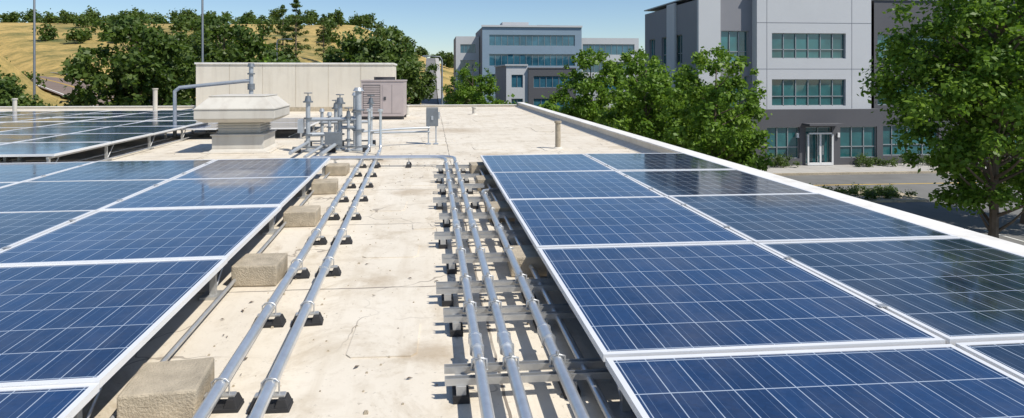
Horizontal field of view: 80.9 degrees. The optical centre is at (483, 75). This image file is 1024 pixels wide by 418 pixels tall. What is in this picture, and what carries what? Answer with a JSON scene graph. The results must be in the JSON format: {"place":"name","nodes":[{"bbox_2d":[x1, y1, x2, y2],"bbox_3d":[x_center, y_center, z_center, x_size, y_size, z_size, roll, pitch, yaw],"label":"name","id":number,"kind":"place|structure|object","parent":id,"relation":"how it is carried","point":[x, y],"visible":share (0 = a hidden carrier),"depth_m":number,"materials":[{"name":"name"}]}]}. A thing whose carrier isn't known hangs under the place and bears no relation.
{"place":"outdoors","nodes":[
{"label":"outdoors","id":0,"kind":"place"},
{"bbox_2d":[32,76,149,105],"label":"hill road","id":1,"kind":"structure","parent":0,"point":[55,84],"depth_m":105.16,"materials":[{"name":"grey asphalt"}]},
{"bbox_2d":[0,23,610,109],"bbox_3d":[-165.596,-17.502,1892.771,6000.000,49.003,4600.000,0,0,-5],"label":"ground","id":2,"kind":"structure","parent":0,"point":[16,44],"depth_m":189.93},
{"bbox_2d":[4,57,46,87],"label":"hillside shrubs","id":3,"kind":"object","parent":2,"relation":"on","point":[30,76],"visible":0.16,"depth_m":82.86,"materials":[{"name":"green plant"}]},
{"bbox_2d":[0,73,56,105],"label":"oak tree","id":4,"kind":"object","parent":2,"relation":"on","point":[10,88],"visible":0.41,"depth_m":45.94,"materials":[{"name":"green plant"}]},
{"bbox_2d":[33,0,35,94],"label":"street lamp","id":5,"kind":"object","parent":2,"relation":"on","point":[34,47],"visible":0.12,"depth_m":62.10,"materials":[{"name":"grey metal"}]},
{"bbox_2d":[56,10,196,105],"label":"oak tree","id":6,"kind":"object","parent":2,"relation":"on","point":[132,79],"visible":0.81,"depth_m":55.27,"materials":[{"name":"green plant"}]},
{"bbox_2d":[154,33,214,97],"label":"oak tree","id":7,"kind":"object","parent":2,"relation":"on","point":[190,38],"visible":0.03,"depth_m":87.10,"materials":[{"name":"green plant"}]},
{"bbox_2d":[201,0,203,61],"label":"street lamp","id":8,"kind":"object","parent":2,"relation":"on","point":[202,30],"depth_m":57.77,"materials":[{"name":"grey metal"}]},
{"bbox_2d":[161,11,282,105],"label":"oak tree","id":9,"kind":"object","parent":2,"relation":"on","point":[242,42],"visible":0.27,"depth_m":65.64,"materials":[{"name":"green plant"}]},
{"bbox_2d":[0,5,477,104],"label":"distant trees","id":10,"kind":"object","parent":2,"relation":"on","point":[90,16],"visible":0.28,"depth_m":253.41,"materials":[{"name":"green plant"}]},
{"bbox_2d":[267,4,299,48],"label":"pine tree","id":11,"kind":"object","parent":2,"relation":"on","point":[280,23],"visible":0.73,"depth_m":153.57,"materials":[{"name":"green plant"}]},
{"bbox_2d":[276,39,291,59],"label":"street lamp","id":12,"kind":"object","parent":2,"relation":"on","point":[277,46],"visible":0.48,"depth_m":101.31,"materials":[{"name":"grey metal"}]},
{"bbox_2d":[279,59,301,62],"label":"oak tree","id":13,"kind":"object","parent":2,"relation":"on","point":[285,61],"visible":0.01,"depth_m":82.39,"materials":[{"name":"green plant"}]},
{"bbox_2d":[275,0,313,56],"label":"pine tree","id":14,"kind":"object","parent":2,"relation":"on","point":[296,5],"visible":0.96,"depth_m":146.34,"materials":[{"name":"green plant"}]},
{"bbox_2d":[314,14,332,57],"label":"pine tree","id":15,"kind":"object","parent":2,"relation":"on","point":[326,31],"visible":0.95,"depth_m":161.59,"materials":[{"name":"green plant"}]},
{"bbox_2d":[325,39,350,62],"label":"oak tree","id":16,"kind":"object","parent":2,"relation":"on","point":[338,50],"visible":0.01,"depth_m":85.50,"materials":[{"name":"green plant"}]},
{"bbox_2d":[56,8,644,74],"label":"ridge trees","id":17,"kind":"object","parent":2,"relation":"on","point":[418,49],"visible":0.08,"depth_m":312.94,"materials":[{"name":"green plant"}]},
{"bbox_2d":[317,25,430,98],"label":"oak tree","id":18,"kind":"object","parent":2,"relation":"on","point":[369,50],"visible":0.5,"depth_m":76.22,"materials":[{"name":"green plant"}]},
{"bbox_2d":[400,46,439,104],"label":"oak tree","id":19,"kind":"object","parent":2,"relation":"on","point":[426,89],"visible":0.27,"depth_m":96.14,"materials":[{"name":"green plant"}]},
{"bbox_2d":[260,54,589,118],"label":"background trees","id":20,"kind":"object","parent":2,"relation":"on","point":[548,105],"visible":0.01,"depth_m":81.88,"materials":[{"name":"green plant"}]},
{"bbox_2d":[441,62,503,104],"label":"street tree","id":21,"kind":"object","parent":2,"relation":"on","point":[465,91],"visible":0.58,"depth_m":61.57,"materials":[{"name":"green plant"}]},
{"bbox_2d":[454,22,638,106],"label":"blue office building","id":22,"kind":"structure","parent":2,"relation":"on","point":[489,47],"depth_m":132.00,"materials":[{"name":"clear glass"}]},
{"bbox_2d":[644,0,1019,165],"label":"office building","id":23,"kind":"structure","parent":2,"relation":"on","point":[809,59],"depth_m":46.42,"materials":[{"name":"grey glass"}]},
{"bbox_2d":[0,0,675,71],"label":"sky","id":24,"kind":"structure","parent":0,"point":[434,25],"materials":[{"name":"blue"}]},
{"bbox_2d":[208,161,561,414],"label":"roof gravel","id":25,"kind":"structure","parent":0,"point":[365,412],"depth_m":5.22,"materials":[{"name":"gravel"}]},
{"bbox_2d":[420,58,444,104],"bbox_3d":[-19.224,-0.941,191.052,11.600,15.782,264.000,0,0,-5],"label":"building","id":26,"kind":"structure","parent":0,"point":[437,74],"depth_m":193.39,"materials":[{"name":"concrete"}]},
{"bbox_2d":[422,55,442,104],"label":"street lamp","id":27,"kind":"object","parent":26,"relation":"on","point":[441,75],"visible":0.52,"depth_m":74.74,"materials":[{"name":"grey metal"}]},
{"bbox_2d":[494,64,576,108],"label":"commercial building","id":28,"kind":"structure","parent":0,"point":[524,83],"depth_m":92.90,"materials":[{"name":"white glass"}]},
{"bbox_2d":[761,162,985,202],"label":"sidewalk","id":29,"kind":"structure","parent":0,"point":[900,168],"depth_m":42.97,"materials":[{"name":"concrete"}]},
{"bbox_2d":[545,46,628,127],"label":"street tree","id":30,"kind":"object","parent":29,"relation":"on","point":[586,108],"visible":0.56,"depth_m":42.82,"materials":[{"name":"green plant"}]},
{"bbox_2d":[600,46,673,134],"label":"street tree","id":31,"kind":"object","parent":29,"relation":"on","point":[626,57],"visible":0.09,"depth_m":44.50,"materials":[{"name":"green plant"}]},
{"bbox_2d":[756,153,801,167],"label":"hedge","id":32,"kind":"object","parent":29,"relation":"on","point":[780,160],"visible":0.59,"depth_m":44.73,"materials":[{"name":"green plant"}]},
{"bbox_2d":[809,182,917,199],"bbox_3d":[17.854,6.643,34.169,13.049,0.924,3.043,0,0,-5],"label":"hedge","id":33,"kind":"object","parent":29,"relation":"on","point":[885,191],"visible":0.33,"depth_m":34.19,"materials":[{"name":"green plant"}]},
{"bbox_2d":[854,151,930,166],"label":"hedge","id":34,"kind":"object","parent":29,"relation":"on","point":[867,162],"visible":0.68,"depth_m":45.50,"materials":[{"name":"green plant"}]},
{"bbox_2d":[782,173,1023,245],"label":"parking lot","id":35,"kind":"structure","parent":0,"point":[922,185],"depth_m":33.06,"materials":[{"name":"grey asphalt"}]},
{"bbox_2d":[596,52,699,146],"bbox_3d":[9.948,2.932,35.907,6.431,8.788,6.169,0,0,14],"label":"street tree","id":36,"kind":"object","parent":35,"relation":"on","point":[638,108],"visible":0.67,"depth_m":34.65,"materials":[{"name":"green plant"}]},
{"bbox_2d":[657,43,775,170],"bbox_3d":[11.627,2.835,30.085,5.916,8.965,5.805,0,0,42],"label":"street tree","id":37,"kind":"object","parent":35,"relation":"on","point":[738,147],"visible":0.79,"depth_m":29.32,"materials":[{"name":"green plant"}]},
{"bbox_2d":[671,70,761,162],"bbox_3d":[13.915,3.380,36.208,5.499,7.833,5.732,0,0,44],"label":"street tree","id":38,"kind":"object","parent":35,"relation":"on","point":[742,93],"visible":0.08,"depth_m":35.65,"materials":[{"name":"green plant"}]},
{"bbox_2d":[857,0,1023,237],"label":"sycamore tree","id":39,"kind":"object","parent":35,"relation":"on","point":[982,78],"visible":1,"depth_m":23.38,"materials":[{"name":"green plant"}]},
{"bbox_2d":[931,0,1023,223],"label":"sycamore tree","id":40,"kind":"object","parent":35,"relation":"on","point":[1015,160],"visible":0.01,"depth_m":28.31,"materials":[{"name":"green plant"}]},
{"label":"warehouse walls","id":41,"kind":"object","parent":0,"visible":0},
{"bbox_2d":[0,107,637,417],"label":"roof","id":42,"kind":"structure","parent":41,"relation":"on","point":[333,375],"depth_m":5.36,"materials":[{"name":"beige paint"}]},
{"bbox_2d":[12,98,17,110],"bbox_3d":[-22.041,1.525,28.186,0.396,0.950,0.386,0,0,-5],"label":"vent stack","id":43,"kind":"object","parent":42,"relation":"on","point":[14,104],"visible":0.59,"depth_m":28.11,"materials":[{"name":"beige paint"}]},
{"bbox_2d":[0,110,204,130],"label":"solar panel array","id":44,"kind":"object","parent":42,"relation":"on","point":[66,116],"visible":0.62,"depth_m":24.16,"materials":[{"name":"glass"}]},
{"bbox_2d":[0,121,210,162],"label":"solar panel array","id":45,"kind":"object","parent":42,"relation":"on","point":[20,140],"visible":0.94,"depth_m":15.96,"materials":[{"name":"glass"}]},
{"bbox_2d":[152,88,157,110],"bbox_3d":[-17.321,1.325,31.611,0.484,1.350,0.472,0,0,-5],"label":"vent stack","id":46,"kind":"object","parent":42,"relation":"on","point":[155,99],"visible":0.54,"depth_m":31.52,"materials":[{"name":"beige paint"}]},
{"bbox_2d":[0,157,329,417],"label":"solar panel array","id":47,"kind":"object","parent":42,"relation":"on","point":[109,270],"visible":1,"depth_m":5.60,"materials":[{"name":"glass"}]},
{"bbox_2d":[117,357,213,417],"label":"concrete block","id":48,"kind":"object","parent":42,"relation":"on","point":[173,389],"depth_m":3.45,"materials":[{"name":"beige concrete"}]},
{"bbox_2d":[173,63,254,136],"bbox_3d":[-8.797,0.790,19.608,2.710,2.420,0.390,0,0,-5],"label":"gas vent pipe","id":49,"kind":"object","parent":42,"relation":"on","point":[250,86],"visible":0.77,"depth_m":19.60,"materials":[{"name":"metal"}]},
{"bbox_2d":[203,377,243,413],"bbox_3d":[-1.585,1.904,3.606,0.248,0.186,0.120,0,0,-4],"label":"rubber pipe support","id":50,"kind":"object","parent":42,"relation":"on","point":[233,402],"visible":0.69,"depth_m":3.59,"materials":[{"name":"rubber"}]},
{"bbox_2d":[192,109,371,417],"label":"conduit pipe","id":51,"kind":"object","parent":50,"relation":"on","point":[211,399],"visible":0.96,"depth_m":4.53,"materials":[{"name":"metal"}]},
{"bbox_2d":[192,94,289,153],"bbox_3d":[-6.495,1.252,16.296,2.021,1.485,2.021,0,0,-7],"label":"roof ventilator","id":52,"kind":"object","parent":42,"relation":"on","point":[242,121],"visible":1,"depth_m":15.59,"materials":[{"name":"white metal"}]},
{"bbox_2d":[164,118,326,139],"bbox_3d":[-8.112,1.811,21.095,4.403,0.368,4.600,0,0,-6],"label":"solar panel array","id":53,"kind":"object","parent":42,"relation":"on","point":[286,123],"visible":0.31,"depth_m":19.95,"materials":[{"name":"glass"}]},
{"bbox_2d":[231,253,287,286],"bbox_3d":[-2.191,1.895,5.881,0.420,0.199,0.420,0,0,-3],"label":"concrete block","id":54,"kind":"object","parent":42,"relation":"on","point":[258,269],"depth_m":5.68,"materials":[{"name":"beige concrete"}]},
{"bbox_2d":[252,302,285,327],"bbox_3d":[-1.724,1.904,4.811,0.248,0.186,0.120,0,0,-5],"label":"rubber pipe support","id":55,"kind":"object","parent":42,"relation":"on","point":[278,320],"visible":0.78,"depth_m":4.78,"materials":[{"name":"rubber"}]},
{"bbox_2d":[246,377,293,414],"bbox_3d":[-1.284,1.904,3.605,0.248,0.186,0.120,0,0,-5],"label":"rubber pipe support","id":56,"kind":"object","parent":42,"relation":"on","point":[283,402],"visible":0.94,"depth_m":3.58,"materials":[{"name":"rubber"}]},
{"bbox_2d":[248,109,382,417],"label":"conduit pipe","id":57,"kind":"object","parent":56,"relation":"on","point":[261,404],"visible":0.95,"depth_m":4.55,"materials":[{"name":"metal"}]},
{"bbox_2d":[194,62,396,111],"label":"penthouse wall","id":58,"kind":"structure","parent":42,"relation":"on","point":[291,84],"depth_m":33.71,"materials":[{"name":"beige paint"}]},
{"bbox_2d":[284,259,309,278],"bbox_3d":[-1.857,1.904,5.950,0.248,0.186,0.120,0,0,-10],"label":"rubber pipe support","id":59,"kind":"object","parent":42,"relation":"on","point":[304,273],"visible":0.66,"depth_m":5.92,"materials":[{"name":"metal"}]},
{"bbox_2d":[283,205,320,226],"bbox_3d":[-2.457,1.895,8.117,0.420,0.199,0.420,0,0,-6],"label":"concrete block","id":60,"kind":"object","parent":42,"relation":"on","point":[302,216],"depth_m":7.92,"materials":[{"name":"beige concrete"}]},
{"bbox_2d":[291,300,323,326],"bbox_3d":[-1.425,1.904,4.840,0.248,0.186,0.120,0,0,-10],"label":"rubber pipe support","id":61,"kind":"object","parent":42,"relation":"on","point":[316,319],"visible":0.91,"depth_m":4.81,"materials":[{"name":"rubber"}]},
{"bbox_2d":[306,228,326,244],"bbox_3d":[-1.993,1.904,7.132,0.248,0.186,0.120,0,0,-7],"label":"rubber pipe support","id":62,"kind":"object","parent":42,"relation":"on","point":[323,241],"visible":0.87,"depth_m":7.10,"materials":[{"name":"metal"}]},
{"bbox_2d":[311,178,337,194],"bbox_3d":[-2.728,1.895,10.301,0.420,0.199,0.420,0,0,-10],"label":"concrete block","id":63,"kind":"object","parent":42,"relation":"on","point":[324,186],"depth_m":10.11,"materials":[{"name":"beige concrete"}]},
{"bbox_2d":[315,256,341,276],"bbox_3d":[-1.562,1.904,6.022,0.248,0.186,0.120,0,0,-8],"label":"rubber pipe support","id":64,"kind":"object","parent":42,"relation":"on","point":[336,271],"visible":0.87,"depth_m":5.99,"materials":[{"name":"metal"}]},
{"bbox_2d":[321,206,339,220],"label":"rubber pipe support","id":65,"kind":"object","parent":42,"relation":"on","point":[336,216],"visible":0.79,"depth_m":8.31,"materials":[{"name":"metal"}]},
{"bbox_2d":[325,163,349,175],"bbox_3d":[-2.974,1.895,12.187,0.420,0.199,0.420,0,0,-3],"label":"concrete block","id":66,"kind":"object","parent":42,"relation":"on","point":[338,169],"depth_m":11.98,"materials":[{"name":"beige concrete"}]},
{"bbox_2d":[334,190,348,202],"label":"rubber pipe support","id":67,"kind":"object","parent":42,"relation":"on","point":[345,199],"visible":0.77,"depth_m":9.49,"materials":[{"name":"metal"}]},
{"bbox_2d":[331,228,352,244],"bbox_3d":[-1.694,1.904,7.154,0.248,0.186,0.120,0,0,-10],"label":"rubber pipe support","id":68,"kind":"object","parent":42,"relation":"on","point":[347,240],"visible":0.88,"depth_m":7.12,"materials":[{"name":"metal"}]},
{"bbox_2d":[342,178,355,188],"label":"rubber pipe support","id":69,"kind":"object","parent":42,"relation":"on","point":[353,186],"visible":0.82,"depth_m":10.65,"materials":[{"name":"rubber"}]},
{"bbox_2d":[343,206,361,220],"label":"rubber pipe support","id":70,"kind":"object","parent":42,"relation":"on","point":[358,216],"visible":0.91,"depth_m":8.32,"materials":[{"name":"rubber"}]},
{"bbox_2d":[351,167,361,176],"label":"rubber pipe support","id":71,"kind":"object","parent":42,"relation":"on","point":[359,174],"visible":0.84,"depth_m":11.89,"materials":[{"name":"rubber"}]},
{"bbox_2d":[288,88,429,157],"bbox_3d":[-4.005,1.155,16.075,2.982,1.690,4.854,0,0,29],"label":"pipe manifold","id":72,"kind":"object","parent":42,"relation":"on","point":[334,141],"visible":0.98,"depth_m":15.97,"materials":[{"name":"paint"}]},
{"bbox_2d":[352,189,367,201],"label":"rubber pipe support","id":73,"kind":"object","parent":42,"relation":"on","point":[365,199],"visible":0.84,"depth_m":9.54,"materials":[{"name":"rubber"}]},
{"bbox_2d":[355,160,366,167],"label":"rubber pipe support","id":74,"kind":"object","parent":42,"relation":"on","point":[364,165],"visible":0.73,"depth_m":13.04,"materials":[{"name":"rubber"}]},
{"bbox_2d":[359,177,373,187],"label":"rubber pipe support","id":75,"kind":"object","parent":42,"relation":"on","point":[370,185],"visible":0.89,"depth_m":10.72,"materials":[{"name":"rubber"}]},
{"bbox_2d":[364,168,376,176],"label":"rubber pipe support","id":76,"kind":"object","parent":42,"relation":"on","point":[374,174],"visible":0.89,"depth_m":11.85,"materials":[{"name":"rubber"}]},
{"bbox_2d":[360,77,406,119],"bbox_3d":[-4.684,1.018,28.294,1.980,1.955,1.870,0,0,-3],"label":"air conditioning unit","id":77,"kind":"object","parent":42,"relation":"on","point":[390,97],"visible":0.89,"depth_m":27.40,"materials":[{"name":"paint"}]},
{"bbox_2d":[406,157,410,167],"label":"rubber pipe support","id":78,"kind":"object","parent":42,"relation":"on","point":[408,164],"visible":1,"depth_m":13.06,"materials":[{"name":"rubber"}]},
{"bbox_2d":[221,138,625,378],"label":"dry leaves","id":79,"kind":"object","parent":42,"relation":"on","point":[372,295],"visible":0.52,"depth_m":4.99,"materials":[{"name":"brown plant"}]},
{"bbox_2d":[426,107,439,144],"bbox_3d":[-1.495,1.458,17.544,0.400,1.076,0.265,0,0,-5],"label":"electrical disconnect box","id":80,"kind":"object","parent":42,"relation":"on","point":[432,115],"visible":1,"depth_m":17.44,"materials":[{"name":"paint"}]},
{"bbox_2d":[307,119,571,357],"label":"membrane patches","id":81,"kind":"object","parent":42,"relation":"on","point":[383,339],"visible":0.89,"depth_m":4.79,"materials":[{"name":"beige plastic"}]},
{"bbox_2d":[436,160,469,173],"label":"pipe rack","id":82,"kind":"object","parent":42,"relation":"on","point":[441,167],"visible":0.81,"depth_m":12.32,"materials":[{"name":"metal"}]},
{"bbox_2d":[434,169,478,183],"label":"pipe rack","id":83,"kind":"object","parent":42,"relation":"on","point":[440,176],"visible":0.83,"depth_m":11.18,"materials":[{"name":"metal"}]},
{"bbox_2d":[437,179,484,194],"bbox_3d":[-0.396,1.873,10.226,0.806,0.246,0.240,0,0,-5],"label":"pipe rack","id":84,"kind":"object","parent":42,"relation":"on","point":[442,187],"visible":0.87,"depth_m":10.15,"materials":[{"name":"metal"}]},
{"bbox_2d":[433,191,490,209],"bbox_3d":[-0.334,1.873,9.105,0.879,0.246,0.240,0,0,-5],"label":"pipe rack","id":85,"kind":"object","parent":42,"relation":"on","point":[439,201],"visible":0.93,"depth_m":9.03,"materials":[{"name":"metal"}]},
{"bbox_2d":[470,107,477,114],"bbox_3d":[-0.510,1.800,31.074,0.440,0.400,0.429,0,0,-5],"label":"vent stack","id":86,"kind":"object","parent":42,"relation":"on","point":[474,111],"visible":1,"depth_m":30.98,"materials":[{"name":"beige paint"}]},
{"bbox_2d":[439,206,515,227],"bbox_3d":[-0.092,1.873,8.061,1.019,0.246,0.240,0,0,-5],"label":"pipe rack","id":87,"kind":"object","parent":42,"relation":"on","point":[446,217],"visible":0.88,"depth_m":8.00,"materials":[{"name":"metal"}]},
{"bbox_2d":[442,245,513,273],"bbox_3d":[0.073,1.873,6.198,1.014,0.246,0.240,0,0,-5],"label":"pipe rack","id":88,"kind":"object","parent":42,"relation":"on","point":[450,261],"visible":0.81,"depth_m":6.12,"materials":[{"name":"metal"}]},
{"bbox_2d":[469,162,489,174],"bbox_3d":[-0.076,1.895,12.340,0.420,0.199,0.420,0,0,-8],"label":"concrete block","id":89,"kind":"object","parent":42,"relation":"on","point":[475,167],"depth_m":12.14,"materials":[{"name":"beige concrete"}]},
{"bbox_2d":[434,224,526,248],"bbox_3d":[-0.041,1.873,7.086,1.086,0.246,0.240,0,0,-5],"label":"pipe rack","id":90,"kind":"object","parent":42,"relation":"on","point":[442,237],"visible":0.82,"depth_m":7.03,"materials":[{"name":"metal"}]},
{"bbox_2d":[475,175,496,190],"bbox_3d":[0.072,1.895,10.647,0.420,0.199,0.420,0,0,-6],"label":"concrete block","id":91,"kind":"object","parent":42,"relation":"on","point":[487,179],"depth_m":10.44,"materials":[{"name":"beige concrete"}]},
{"bbox_2d":[436,271,558,306],"bbox_3d":[0.114,1.873,5.351,1.080,0.246,0.240,0,0,-5],"label":"pipe rack","id":92,"kind":"object","parent":42,"relation":"on","point":[447,290],"visible":0.86,"depth_m":5.30,"materials":[{"name":"metal"}]},
{"bbox_2d":[485,201,514,221],"bbox_3d":[0.248,1.895,8.404,0.420,0.199,0.420,0,0,-9],"label":"concrete block","id":93,"kind":"object","parent":42,"relation":"on","point":[501,206],"depth_m":8.21,"materials":[{"name":"beige concrete"}]},
{"bbox_2d":[443,296,574,336],"bbox_3d":[0.194,1.873,4.745,1.027,0.246,0.240,0,0,-5],"label":"pipe rack","id":94,"kind":"object","parent":42,"relation":"on","point":[455,317],"visible":0.88,"depth_m":4.71,"materials":[{"name":"metal"}]},
{"bbox_2d":[0,102,1023,255],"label":"parapet wall","id":95,"kind":"structure","parent":42,"relation":"on","point":[652,144],"depth_m":11.53,"materials":[{"name":"white concrete"}]},
{"bbox_2d":[516,105,658,152],"bbox_3d":[4.039,1.936,16.565,0.215,0.112,44.300,0,0,-5],"label":"parapet flashing","id":96,"kind":"object","parent":95,"relation":"attached to","point":[627,145],"visible":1,"depth_m":19.71,"materials":[{"name":"grey metal"}]},
{"bbox_2d":[507,245,546,276],"bbox_3d":[0.465,1.895,6.164,0.420,0.199,0.420,0,0,-3],"label":"concrete block","id":97,"kind":"object","parent":42,"relation":"on","point":[526,256],"depth_m":5.96,"materials":[{"name":"beige concrete"}]},
{"bbox_2d":[444,350,610,404],"bbox_3d":[0.270,1.873,3.805,1.039,0.246,0.240,0,0,-5],"label":"pipe rack","id":98,"kind":"object","parent":42,"relation":"on","point":[459,381],"visible":0.89,"depth_m":3.77,"materials":[{"name":"metal"}]},
{"bbox_2d":[325,156,494,417],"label":"conduit pipe","id":99,"kind":"object","parent":98,"relation":"on","point":[476,344],"visible":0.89,"depth_m":4.57,"materials":[{"name":"metal"}]},
{"bbox_2d":[312,155,532,417],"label":"conduit pipe","id":100,"kind":"object","parent":98,"relation":"on","point":[505,343],"visible":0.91,"depth_m":4.37,"materials":[{"name":"metal"}]},
{"bbox_2d":[481,188,589,417],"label":"conduit pipe","id":101,"kind":"object","parent":98,"relation":"on","point":[548,341],"visible":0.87,"depth_m":4.19,"materials":[{"name":"metal"}]},
{"bbox_2d":[479,169,612,417],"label":"thin conduit","id":102,"kind":"object","parent":42,"relation":"on","point":[597,395],"visible":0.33,"depth_m":4.21,"materials":[{"name":"metal"}]},
{"bbox_2d":[553,121,562,148],"bbox_3d":[2.025,1.615,16.439,0.330,0.770,0.322,0,0,-5],"label":"vent stack","id":103,"kind":"object","parent":42,"relation":"on","point":[557,134],"visible":0.99,"depth_m":16.38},
{"bbox_2d":[480,153,1023,417],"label":"solar panel array","id":104,"kind":"object","parent":42,"relation":"on","point":[689,286],"visible":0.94,"depth_m":4.56,"materials":[{"name":"glass"}]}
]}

